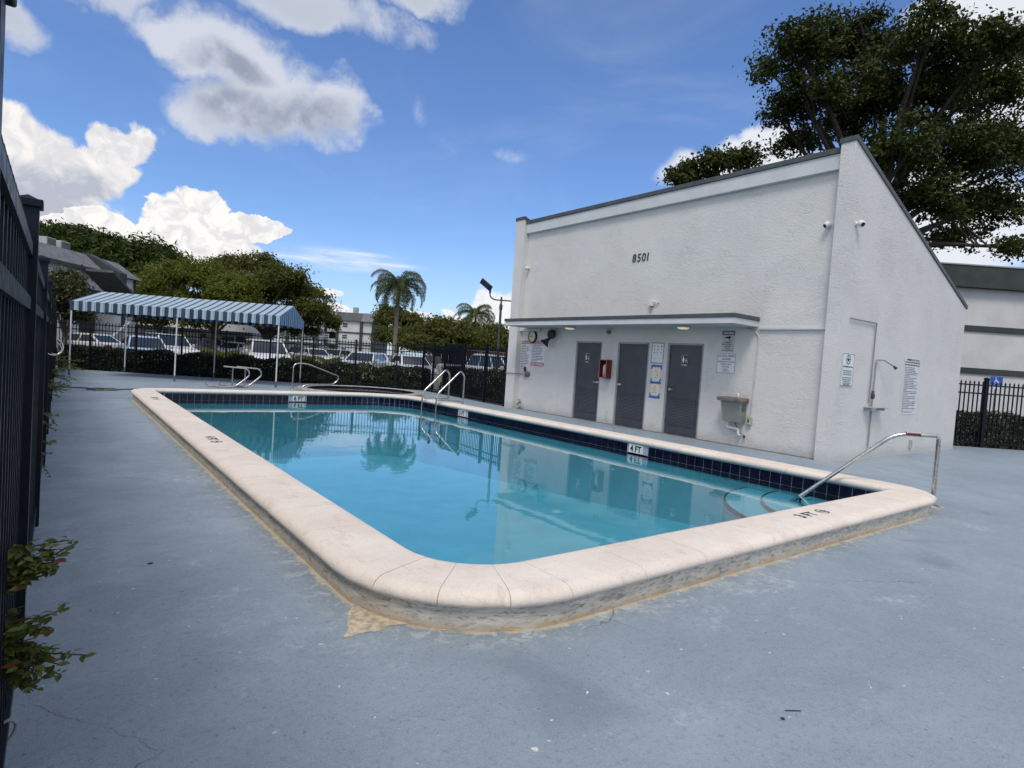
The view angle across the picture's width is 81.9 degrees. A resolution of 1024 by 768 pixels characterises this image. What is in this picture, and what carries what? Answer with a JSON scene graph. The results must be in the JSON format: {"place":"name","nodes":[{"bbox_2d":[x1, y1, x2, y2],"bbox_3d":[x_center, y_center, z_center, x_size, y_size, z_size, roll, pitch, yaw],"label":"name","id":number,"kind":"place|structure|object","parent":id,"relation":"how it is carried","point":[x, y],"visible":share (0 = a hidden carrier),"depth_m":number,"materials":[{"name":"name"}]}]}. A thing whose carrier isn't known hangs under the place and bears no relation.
{"place":"outdoors","nodes":[
{"label":"outdoors","id":0,"kind":"place"},
{"bbox_2d":[86,387,120,390],"bbox_3d":[-10.299,0.129,14.871,0.570,0.053,0.627,5,2,21],"label":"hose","id":1,"kind":"object","parent":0,"point":[104,389],"visible":1,"depth_m":14.75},
{"bbox_2d":[135,291,263,348],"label":"apartment wing","id":2,"kind":"structure","parent":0,"point":[249,330],"depth_m":62.65,"materials":[{"name":"paint"}]},
{"bbox_2d":[184,333,197,344],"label":"window","id":3,"kind":"structure","parent":2,"relation":"in","point":[190,341],"depth_m":62.75,"materials":[{"name":"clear glass"}]},
{"bbox_2d":[221,335,234,342],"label":"window","id":4,"kind":"structure","parent":2,"relation":"in","point":[222,336],"depth_m":63.29,"materials":[{"name":"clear glass"}]},
{"bbox_2d":[237,336,244,342],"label":"door","id":5,"kind":"structure","parent":2,"relation":"in","point":[237,336],"depth_m":63.46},
{"bbox_2d":[2,0,1023,358],"label":"sky","id":6,"kind":"structure","parent":0,"point":[344,140],"materials":[{"name":"blue"}]},
{"bbox_2d":[4,368,1023,767],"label":"pool deck","id":7,"kind":"structure","parent":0,"point":[212,634],"depth_m":2.94,"materials":[{"name":"concrete"}]},
{"bbox_2d":[0,0,57,767],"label":"picket fence","id":8,"kind":"object","parent":7,"relation":"on","point":[28,322],"visible":0.91,"depth_m":2.05,"materials":[{"name":"metal"}]},
{"bbox_2d":[4,718,18,743],"bbox_3d":[-1.642,1.136,1.917,0.017,0.099,0.068,5,2,24],"label":"cable loop","id":9,"kind":"object","parent":8,"relation":"attached to","point":[15,723],"visible":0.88,"depth_m":1.93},
{"bbox_2d":[6,536,78,594],"bbox_3d":[-1.561,0.597,1.853,0.326,0.226,0.187,3,2,-17],"label":"sprig","id":10,"kind":"object","parent":8,"relation":"attached to","point":[20,570],"visible":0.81,"depth_m":1.84,"materials":[{"name":"green plant"}]},
{"bbox_2d":[1,602,95,693],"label":"sprig","id":11,"kind":"object","parent":8,"relation":"attached to","point":[18,653],"visible":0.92,"depth_m":1.84,"materials":[{"name":"green plant"}]},
{"bbox_2d":[41,440,56,476],"bbox_3d":[-3.527,0.542,4.411,0.205,0.307,0.505,2,3,-38],"label":"sprig","id":12,"kind":"object","parent":8,"relation":"attached to","point":[47,443],"visible":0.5,"depth_m":4.39,"materials":[{"name":"green plant"}]},
{"bbox_2d":[43,412,59,431],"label":"sprig","id":13,"kind":"object","parent":8,"relation":"attached to","point":[50,414],"visible":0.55,"depth_m":5.50,"materials":[{"name":"green plant"}]},
{"bbox_2d":[48,379,61,397],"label":"sprig","id":14,"kind":"object","parent":8,"relation":"attached to","point":[49,385],"visible":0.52,"depth_m":6.67,"materials":[{"name":"green plant"}]},
{"bbox_2d":[48,338,63,355],"bbox_3d":[-4.643,-0.374,6.008,0.131,0.180,0.055,2,3,-38],"label":"hook","id":15,"kind":"object","parent":8,"relation":"hanging from","point":[61,351],"visible":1,"depth_m":6.02,"materials":[{"name":"metal"}]},
{"bbox_2d":[50,381,71,392],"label":"sprig","id":16,"kind":"object","parent":8,"relation":"attached to","point":[56,388],"visible":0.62,"depth_m":9.88,"materials":[{"name":"green plant"}]},
{"bbox_2d":[52,366,80,381],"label":"sprig","id":17,"kind":"object","parent":8,"relation":"attached to","point":[55,371],"visible":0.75,"depth_m":11.93,"materials":[{"name":"green plant"}]},
{"bbox_2d":[54,356,84,371],"bbox_3d":[-10.564,-0.489,13.992,0.774,0.351,0.303,3,3,-28],"label":"sprig","id":18,"kind":"object","parent":8,"relation":"attached to","point":[63,361],"visible":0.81,"depth_m":13.96,"materials":[{"name":"green plant"}]},
{"bbox_2d":[54,386,136,389],"bbox_3d":[-10.674,0.109,15.205,1.868,0.028,0.464,2,3,-36],"label":"cable","id":19,"kind":"object","parent":7,"relation":"on","point":[86,387],"visible":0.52,"depth_m":15.04,"materials":[{"name":"black paint"}]},
{"bbox_2d":[68,292,303,387],"bbox_3d":[-11.292,-1.602,21.185,6.576,2.890,3.457,4,2,-7],"label":"awning","id":20,"kind":"object","parent":7,"relation":"on","point":[126,305],"visible":0.97,"depth_m":19.90,"materials":[{"name":"fabric"}]},
{"bbox_2d":[204,366,261,387],"bbox_3d":[-8.785,-0.233,18.649,1.741,0.681,0.270,2,3,-38],"label":"ladder frame","id":21,"kind":"object","parent":7,"relation":"on","point":[243,380],"visible":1,"depth_m":18.67,"materials":[{"name":"metal"}]},
{"bbox_2d":[57,320,422,387],"bbox_3d":[-10.434,-1.104,23.143,13.748,1.902,0.084,4,2,-7],"label":"picket fence","id":22,"kind":"object","parent":7,"relation":"on","point":[182,330],"visible":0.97,"depth_m":23.03,"materials":[{"name":"metal"}]},
{"bbox_2d":[291,363,338,388],"bbox_3d":[-6.689,-0.241,20.116,1.645,0.918,0.117,2,3,-38],"label":"spa handrail","id":23,"kind":"object","parent":7,"relation":"on","point":[314,367],"visible":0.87,"depth_m":20.00,"materials":[{"name":"metal"}]},
{"bbox_2d":[297,385,421,396],"bbox_3d":[-5.265,0.232,20.682,4.300,0.090,4.300,2,3,-38],"label":"spa","id":24,"kind":"object","parent":7,"relation":"on","point":[346,388],"visible":0.77,"depth_m":21.29,"materials":[{"name":"concrete"}]},
{"bbox_2d":[343,605,445,637],"bbox_3d":[-0.652,1.270,3.092,0.611,0.001,0.421,5,2,17],"label":"concrete patch","id":25,"kind":"object","parent":7,"relation":"on","point":[361,620],"visible":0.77,"depth_m":3.13,"materials":[{"name":"concrete"}]},
{"bbox_2d":[420,342,447,394],"bbox_3d":[-3.087,-0.643,23.144,0.094,1.982,2.124,3,3,-32],"label":"picket fence","id":26,"kind":"object","parent":7,"relation":"on","point":[433,375],"visible":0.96,"depth_m":23.13,"materials":[{"name":"metal"}]},
{"bbox_2d":[443,344,463,395],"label":"gate","id":27,"kind":"structure","parent":26,"relation":"attached to","point":[458,360],"depth_m":21.58,"materials":[{"name":"metal"}]},
{"bbox_2d":[461,343,507,405],"bbox_3d":[-0.961,-0.366,19.712,0.094,1.982,2.976,3,3,-32],"label":"picket fence","id":28,"kind":"object","parent":7,"relation":"on","point":[486,358],"visible":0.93,"depth_m":19.56,"materials":[{"name":"metal"}]},
{"bbox_2d":[131,388,936,631],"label":"swimming pool","id":29,"kind":"structure","parent":7,"relation":"in","point":[452,530],"depth_m":8.12,"materials":[{"name":"liquid"}]},
{"bbox_2d":[417,370,464,448],"bbox_3d":[-1.911,0.650,16.027,0.960,2.072,0.877,2,3,-38],"label":"pool ladder","id":30,"kind":"object","parent":29,"relation":"attached to","point":[447,398],"visible":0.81,"depth_m":15.93,"materials":[{"name":"metal"}]},
{"bbox_2d":[789,432,944,509],"bbox_3d":[4.396,1.175,7.512,1.951,1.254,0.343,5,2,20],"label":"handrail","id":31,"kind":"object","parent":7,"relation":"on","point":[868,451],"visible":0.81,"depth_m":7.33,"materials":[{"name":"metal"}]},
{"bbox_2d":[953,378,1023,447],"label":"picket fence","id":32,"kind":"object","parent":7,"relation":"on","point":[985,393],"visible":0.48,"depth_m":15.53,"materials":[{"name":"metal"}]},
{"bbox_2d":[530,747,537,751],"bbox_3d":[0.084,1.352,2.186,0.031,0.009,0.017,5,2,17],"label":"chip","id":33,"kind":"object","parent":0,"point":[534,749],"visible":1,"depth_m":2.18,"materials":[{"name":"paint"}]},
{"bbox_2d":[56,355,1023,449],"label":"parking lot","id":34,"kind":"structure","parent":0,"point":[474,399],"depth_m":22.67,"materials":[{"name":"asphalt"}]},
{"bbox_2d":[39,217,100,249],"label":"feathery tree","id":35,"kind":"object","parent":34,"relation":"on","point":[57,231],"visible":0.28,"depth_m":67.99,"materials":[{"name":"green plant"}]},
{"bbox_2d":[48,264,107,356],"bbox_3d":[-21.784,-3.500,28.772,3.492,4.965,3.968,2,3,-38],"label":"broadleaf tree","id":36,"kind":"object","parent":34,"relation":"on","point":[68,285],"visible":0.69,"depth_m":28.37,"materials":[{"name":"green plant"}]},
{"bbox_2d":[56,332,120,355],"bbox_3d":[-25.233,-2.307,35.019,4.745,1.445,2.140,4,2,13],"label":"parked car","id":37,"kind":"object","parent":34,"relation":"on","point":[97,337],"visible":0.09,"depth_m":34.24,"materials":[{"name":"white paint"}]},
{"bbox_2d":[38,242,140,357],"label":"apartment building","id":38,"kind":"structure","parent":34,"relation":"on","point":[110,276],"depth_m":37.85,"materials":[{"name":"grey"}]},
{"bbox_2d":[39,236,55,245],"bbox_3d":[-28.729,-8.802,36.444,0.612,0.500,0.840,4,2,-4],"label":"air conditioner","id":39,"kind":"object","parent":38,"relation":"on","point":[47,240],"visible":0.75,"depth_m":36.12,"materials":[{"name":"metal"}]},
{"bbox_2d":[56,240,69,249],"bbox_3d":[-28.807,-8.855,37.690,0.612,0.500,0.840,4,2,-4],"label":"air conditioner","id":40,"kind":"object","parent":38,"relation":"on","point":[63,244],"visible":0.7,"depth_m":37.49,"materials":[{"name":"metal"}]},
{"bbox_2d":[63,227,134,258],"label":"feathery tree","id":41,"kind":"object","parent":34,"relation":"on","point":[102,240],"visible":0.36,"depth_m":67.25,"materials":[{"name":"green plant"}]},
{"bbox_2d":[82,230,194,273],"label":"feathery tree","id":42,"kind":"object","parent":34,"relation":"on","point":[140,254],"visible":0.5,"depth_m":66.73,"materials":[{"name":"green plant"}]},
{"bbox_2d":[119,335,172,362],"bbox_3d":[-17.464,-1.531,28.002,2.100,1.495,4.338,2,3,-39],"label":"parked car","id":43,"kind":"object","parent":34,"relation":"on","point":[153,340],"visible":0.12,"depth_m":27.36,"materials":[{"name":"white paint"}]},
{"bbox_2d":[142,332,199,364],"bbox_3d":[-19.564,-1.998,33.500,5.012,1.714,2.220,6,3,41],"label":"parked car","id":44,"kind":"object","parent":34,"relation":"on","point":[169,340],"visible":0.1,"depth_m":32.77,"materials":[{"name":"white paint"}]},
{"bbox_2d":[199,338,221,349],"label":"parked car","id":45,"kind":"object","parent":34,"relation":"on","point":[207,341],"visible":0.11,"depth_m":51.93,"materials":[{"name":"silver paint"}]},
{"bbox_2d":[239,339,293,371],"bbox_3d":[-13.063,-1.469,31.020,2.280,1.735,6.226,3,3,-30],"label":"parked car","id":46,"kind":"object","parent":34,"relation":"on","point":[282,348],"visible":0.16,"depth_m":29.34,"materials":[{"name":"white paint"}]},
{"bbox_2d":[272,324,331,350],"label":"apartment gallery","id":47,"kind":"object","parent":34,"relation":"on","point":[322,336],"visible":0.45,"depth_m":128.97,"materials":[{"name":"grey"}]},
{"bbox_2d":[200,349,435,365],"bbox_3d":[-10.251,-1.206,38.736,27.730,1.126,1.549,3,2,-15],"label":"hedge","id":48,"kind":"object","parent":34,"relation":"on","point":[223,354],"visible":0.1,"depth_m":37.31,"materials":[{"name":"green plant"}]},
{"bbox_2d":[324,301,386,354],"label":"apartment block","id":49,"kind":"structure","parent":34,"relation":"on","point":[358,326],"depth_m":129.98,"materials":[{"name":"paint"}]},
{"bbox_2d":[339,351,386,373],"bbox_3d":[-8.376,-1.096,33.401,2.140,1.445,4.745,4,2,1],"label":"parked car","id":50,"kind":"object","parent":34,"relation":"on","point":[379,360],"visible":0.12,"depth_m":32.77,"materials":[{"name":"white paint"}]},
{"bbox_2d":[375,352,389,361],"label":"parked car","id":51,"kind":"object","parent":34,"relation":"on","point":[384,356],"visible":0.05,"depth_m":39.05,"materials":[{"name":"blue paint"}]},
{"bbox_2d":[368,301,429,352],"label":"broadleaf tree","id":52,"kind":"object","parent":34,"relation":"on","point":[385,318],"visible":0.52,"depth_m":80.25,"materials":[{"name":"green plant"}]},
{"bbox_2d":[386,354,437,376],"bbox_3d":[-5.575,-0.872,32.538,2.140,1.445,4.745,3,2,-24],"label":"parked car","id":53,"kind":"object","parent":34,"relation":"on","point":[411,360],"visible":0.15,"depth_m":31.80,"materials":[{"name":"white paint"}]},
{"bbox_2d":[425,355,443,363],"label":"parked car","id":54,"kind":"object","parent":34,"relation":"on","point":[426,356],"depth_m":49.69,"materials":[{"name":"paint"}]},
{"bbox_2d":[435,353,492,372],"bbox_3d":[-1.594,-0.856,34.579,5.495,1.794,2.260,4,2,10],"label":"parked car","id":55,"kind":"object","parent":34,"relation":"on","point":[451,364],"visible":0.01,"depth_m":34.06,"materials":[{"name":"white paint"}]},
{"bbox_2d":[439,366,503,403],"bbox_3d":[-0.884,-0.011,21.746,1.185,1.257,5.843,2,3,-38],"label":"hedge","id":56,"kind":"object","parent":34,"relation":"on","point":[457,383],"visible":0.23,"depth_m":21.62,"materials":[{"name":"green plant"}]},
{"bbox_2d":[453,302,495,328],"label":"palm tree","id":57,"kind":"object","parent":34,"relation":"on","point":[474,312],"visible":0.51,"depth_m":79.21,"materials":[{"name":"green plant"}]},
{"bbox_2d":[465,354,504,382],"bbox_3d":[-0.879,-0.710,32.855,2.280,1.735,6.226,2,3,-36],"label":"parked car","id":58,"kind":"object","parent":34,"relation":"on","point":[483,363],"visible":0.06,"depth_m":32.32,"materials":[{"name":"white paint"}]},
{"bbox_2d":[480,278,510,401],"bbox_3d":[-0.583,-1.539,20.990,1.412,4.335,0.264,4,2,0],"label":"light pole","id":59,"kind":"object","parent":34,"relation":"on","point":[486,284],"visible":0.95,"depth_m":20.93,"materials":[{"name":"metal"}]},
{"bbox_2d":[656,132,776,186],"bbox_3d":[7.471,-4.140,22.942,4.656,10.662,2.778,4,2,-8],"label":"broadleaf tree","id":60,"kind":"object","parent":34,"relation":"on","point":[744,157],"visible":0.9,"depth_m":22.30,"materials":[{"name":"green plant"}]},
{"bbox_2d":[732,0,1023,264],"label":"broadleaf tree","id":61,"kind":"object","parent":34,"relation":"on","point":[942,84],"visible":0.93,"depth_m":23.15,"materials":[{"name":"green plant"}]},
{"bbox_2d":[990,376,1002,431],"bbox_3d":[14.662,0.781,17.976,0.380,2.010,0.028,4,2,0],"label":"parking sign","id":62,"kind":"object","parent":34,"relation":"on","point":[998,380],"visible":0.66,"depth_m":17.93,"materials":[{"name":"metal"}]},
{"label":"planting strip","id":63,"kind":"structure","parent":34,"relation":"on","visible":0},
{"bbox_2d":[57,344,430,390],"bbox_3d":[-10.414,-0.676,23.809,14.200,1.130,1.190,4,2,-7],"label":"hedge","id":64,"kind":"object","parent":63,"relation":"on","point":[350,370],"visible":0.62,"depth_m":23.42,"materials":[{"name":"green plant"}]},
{"bbox_2d":[272,353,298,381],"bbox_3d":[-9.135,-0.664,23.722,1.177,1.234,1.276,2,3,-38],"label":"shrub","id":65,"kind":"object","parent":63,"relation":"on","point":[283,363],"visible":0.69,"depth_m":23.46,"materials":[{"name":"green plant"}]},
{"bbox_2d":[358,360,380,384],"bbox_3d":[-5.895,-0.450,24.060,1.199,1.219,1.010,5,2,17],"label":"shrub","id":66,"kind":"object","parent":63,"relation":"on","point":[371,376],"visible":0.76,"depth_m":23.88,"materials":[{"name":"green plant"}]},
{"bbox_2d":[428,373,442,390],"bbox_3d":[-3.238,-0.083,24.885,0.910,0.730,0.640,4,2,0],"label":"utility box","id":67,"kind":"object","parent":63,"relation":"on","point":[435,385],"visible":0.06,"depth_m":24.59,"materials":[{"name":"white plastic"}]},
{"label":"planting strip","id":68,"kind":"structure","parent":34,"relation":"on","visible":0},
{"bbox_2d":[953,409,1023,449],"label":"hedge","id":69,"kind":"object","parent":68,"relation":"on","point":[990,425],"visible":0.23,"depth_m":15.83,"materials":[{"name":"green plant"}]},
{"bbox_2d":[504,134,967,462],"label":"pool house","id":70,"kind":"structure","parent":0,"point":[778,268],"depth_m":12.59,"materials":[{"name":"paint"}]},
{"bbox_2d":[505,367,529,376],"bbox_3d":[0.165,-0.394,17.963,0.986,0.306,0.172,6,3,38],"label":"call box","id":71,"kind":"object","parent":70,"relation":"attached to","point":[525,373],"visible":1,"depth_m":17.76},
{"bbox_2d":[520,340,531,370],"bbox_3d":[0.413,-0.863,17.829,0.009,0.905,0.490,2,3,-38],"label":"rules sign","id":72,"kind":"object","parent":70,"relation":"attached to","point":[525,357],"visible":1,"depth_m":17.82,"materials":[{"name":"white"}]},
{"bbox_2d":[528,331,536,342],"bbox_3d":[0.610,-1.408,17.545,0.058,0.380,0.380,2,3,-38],"label":"wall clock","id":73,"kind":"object","parent":70,"relation":"attached to","point":[532,336],"depth_m":17.52,"materials":[{"name":"black paint"}]},
{"bbox_2d":[531,341,544,366],"bbox_3d":[0.764,-0.897,17.375,0.009,0.755,0.610,2,3,-38],"label":"rules sign","id":74,"kind":"object","parent":70,"relation":"attached to","point":[538,353],"visible":0.91,"depth_m":17.37,"materials":[{"name":"white"}]},
{"bbox_2d":[541,329,555,346],"bbox_3d":[1.021,-1.300,16.761,0.414,0.508,0.310,4,2,2],"label":"loudspeaker","id":75,"kind":"object","parent":70,"relation":"attached to","point":[551,333],"visible":1,"depth_m":16.67,"materials":[{"name":"black paint"}]},
{"bbox_2d":[564,326,575,329],"bbox_3d":[1.532,-1.478,15.630,0.330,0.077,0.330,2,3,-38],"label":"ceiling light","id":76,"kind":"object","parent":70,"relation":"attached to","point":[569,327],"visible":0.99,"depth_m":15.52,"materials":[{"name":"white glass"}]},
{"bbox_2d":[574,343,600,420],"bbox_3d":[2.015,-0.071,15.778,0.119,2.038,0.878,2,3,-38],"label":"door","id":77,"kind":"structure","parent":70,"relation":"in","point":[589,354],"depth_m":15.78,"materials":[{"name":"paint"}]},
{"bbox_2d":[598,359,611,378],"bbox_3d":[2.382,-0.385,15.093,0.198,0.480,0.260,2,3,-38],"label":"extinguisher box","id":78,"kind":"object","parent":70,"relation":"attached to","point":[602,362],"visible":1,"depth_m":15.03,"materials":[{"name":"metal"}]},
{"bbox_2d":[602,364,605,376],"bbox_3d":[2.382,-0.343,15.109,0.116,0.335,0.116,2,3,-38],"label":"fire extinguisher","id":79,"kind":"object","parent":78,"relation":"in","point":[604,369],"visible":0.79,"depth_m":15.07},
{"bbox_2d":[615,344,647,428],"bbox_3d":[2.943,0.039,14.560,0.128,2.038,0.908,2,3,-38],"label":"door","id":80,"kind":"structure","parent":70,"relation":"in","point":[633,357],"depth_m":14.57,"materials":[{"name":"paint"}]},
{"bbox_2d":[632,252,648,261],"bbox_3d":[3.134,-3.088,14.401,0.017,0.200,0.501,2,3,-38],"label":"house number","id":81,"kind":"object","parent":70,"relation":"attached to","point":[635,255],"visible":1,"depth_m":14.40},
{"bbox_2d":[648,300,658,314],"bbox_3d":[3.345,-1.766,14.009,0.098,0.442,0.301,2,3,-38],"label":"junction box","id":82,"kind":"object","parent":70,"relation":"on","point":[651,303],"visible":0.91,"depth_m":14.01,"materials":[{"name":"white plastic"}]},
{"bbox_2d":[649,384,659,398],"bbox_3d":[3.372,0.162,13.938,0.006,0.346,0.329,2,3,-38],"label":"paper notice","id":83,"kind":"object","parent":70,"relation":"attached to","point":[654,389],"visible":1,"depth_m":13.94,"materials":[{"name":"paper"}]},
{"bbox_2d":[650,364,661,383],"bbox_3d":[3.401,-0.236,13.920,0.007,0.465,0.335,2,3,-38],"label":"paper notice","id":84,"kind":"object","parent":70,"relation":"attached to","point":[656,374],"visible":1,"depth_m":13.92,"materials":[{"name":"paper"}]},
{"bbox_2d":[651,343,664,363],"bbox_3d":[3.431,-0.729,13.904,0.008,0.480,0.355,2,3,-38],"label":"sign","id":85,"kind":"object","parent":70,"relation":"attached to","point":[657,354],"visible":1,"depth_m":13.90,"materials":[{"name":"white paint"}]},
{"bbox_2d":[675,325,690,329],"bbox_3d":[3.710,-1.220,12.789,0.330,0.077,0.330,2,3,-38],"label":"ceiling light","id":86,"kind":"object","parent":70,"relation":"attached to","point":[684,327],"visible":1,"depth_m":12.68,"materials":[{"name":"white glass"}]},
{"bbox_2d":[664,345,702,437],"bbox_3d":[3.869,0.149,13.360,0.119,2.038,0.878,2,3,-38],"label":"door","id":87,"kind":"structure","parent":70,"relation":"in","point":[683,386],"depth_m":13.35,"materials":[{"name":"paint"}]},
{"bbox_2d":[716,353,736,373],"bbox_3d":[4.523,-0.438,12.472,0.008,0.440,0.450,2,3,-38],"label":"notice sign","id":88,"kind":"object","parent":70,"relation":"attached to","point":[726,363],"visible":1,"depth_m":12.46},
{"bbox_2d":[721,331,734,351],"bbox_3d":[4.558,-0.896,12.448,0.009,0.440,0.295,2,3,-38],"label":"warning sign","id":89,"kind":"object","parent":70,"relation":"attached to","point":[728,339],"visible":1,"depth_m":12.44,"materials":[{"name":"white paint"}]},
{"bbox_2d":[717,393,748,437],"bbox_3d":[4.516,0.633,12.141,0.358,0.913,0.530,2,3,-38],"label":"drinking fountain","id":90,"kind":"object","parent":70,"relation":"attached to","point":[734,409],"visible":1,"depth_m":12.05,"materials":[{"name":"grey metal"}]},
{"bbox_2d":[746,328,758,424],"bbox_3d":[4.818,-0.156,12.017,0.078,1.963,0.303,2,3,-38],"label":"pipe","id":91,"kind":"object","parent":70,"relation":"attached to","point":[748,420],"visible":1,"depth_m":11.94,"materials":[{"name":"white paint"}]},
{"bbox_2d":[823,221,831,227],"bbox_3d":[5.788,-2.918,10.832,0.157,0.132,0.131,2,3,-38],"label":"security camera","id":92,"kind":"object","parent":70,"relation":"attached to","point":[827,224],"visible":1,"depth_m":10.79,"materials":[{"name":"white plastic"}]},
{"bbox_2d":[840,353,854,385],"bbox_3d":[6.119,-0.259,10.769,0.470,0.590,0.014,2,3,-38],"label":"notice sign","id":93,"kind":"object","parent":70,"relation":"attached to","point":[847,368],"visible":1,"depth_m":10.75,"materials":[{"name":"grey"}]},
{"bbox_2d":[855,220,865,226],"bbox_3d":[6.213,-2.857,10.517,0.131,0.132,0.157,2,3,-38],"label":"security camera","id":94,"kind":"object","parent":70,"relation":"attached to","point":[860,223],"visible":1,"depth_m":10.48,"materials":[{"name":"white plastic"}]},
{"bbox_2d":[850,317,896,447],"bbox_3d":[6.754,0.024,11.233,1.777,2.428,0.219,2,3,-32],"label":"outdoor shower","id":95,"kind":"object","parent":70,"relation":"attached to","point":[870,409],"visible":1,"depth_m":11.45,"materials":[{"name":"metal"}]},
{"bbox_2d":[900,357,920,414],"bbox_3d":[8.561,0.050,12.674,0.880,1.220,0.006,2,3,-38],"label":"rules sign","id":96,"kind":"object","parent":70,"relation":"attached to","point":[910,386],"visible":1,"depth_m":12.66,"materials":[{"name":"plastic"}]},
{"bbox_2d":[940,262,1023,417],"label":"apartment building","id":97,"kind":"structure","parent":0,"point":[993,336],"depth_m":35.96,"materials":[{"name":"white paint"}]},
{"label":"lawn","id":98,"kind":"structure","parent":0,"visible":0},
{"bbox_2d":[132,251,216,332],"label":"broadleaf tree","id":99,"kind":"object","parent":98,"relation":"on","point":[161,279],"visible":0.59,"depth_m":48.63,"materials":[{"name":"green plant"}]},
{"bbox_2d":[153,254,268,349],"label":"broadleaf tree","id":100,"kind":"object","parent":98,"relation":"on","point":[220,284],"visible":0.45,"depth_m":47.42,"materials":[{"name":"green plant"}]},
{"bbox_2d":[216,342,243,355],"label":"parked car","id":101,"kind":"object","parent":98,"relation":"on","point":[237,345],"visible":0.17,"depth_m":50.33,"materials":[{"name":"white paint"}]},
{"bbox_2d":[189,249,346,341],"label":"broadleaf tree","id":102,"kind":"object","parent":98,"relation":"on","point":[277,277],"visible":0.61,"depth_m":53.56,"materials":[{"name":"green plant"}]},
{"bbox_2d":[288,347,304,355],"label":"parked car","id":103,"kind":"object","parent":98,"relation":"on","point":[295,350],"visible":0.06,"depth_m":51.48,"materials":[{"name":"blue paint"}]},
{"bbox_2d":[295,348,331,363],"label":"parked car","id":104,"kind":"object","parent":98,"relation":"on","point":[320,353],"visible":0.23,"depth_m":45.87,"materials":[{"name":"white paint"}]},
{"bbox_2d":[326,349,349,360],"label":"parked car","id":105,"kind":"object","parent":98,"relation":"on","point":[340,353],"visible":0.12,"depth_m":49.75,"materials":[{"name":"silver paint"}]},
{"bbox_2d":[370,268,426,357],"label":"palm tree","id":106,"kind":"object","parent":98,"relation":"on","point":[402,283],"visible":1,"depth_m":47.35,"materials":[{"name":"green plant"}]},
{"bbox_2d":[391,313,486,356],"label":"broadleaf tree","id":107,"kind":"object","parent":98,"relation":"on","point":[439,330],"visible":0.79,"depth_m":60.87,"materials":[{"name":"green plant"}]},
{"bbox_2d":[438,350,505,363],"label":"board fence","id":108,"kind":"object","parent":98,"relation":"on","point":[472,354],"visible":0.06,"depth_m":65.35,"materials":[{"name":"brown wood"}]},
{"bbox_2d":[467,319,508,352],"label":"broadleaf tree","id":109,"kind":"object","parent":98,"relation":"on","point":[491,336],"visible":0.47,"depth_m":74.31,"materials":[{"name":"green plant"}]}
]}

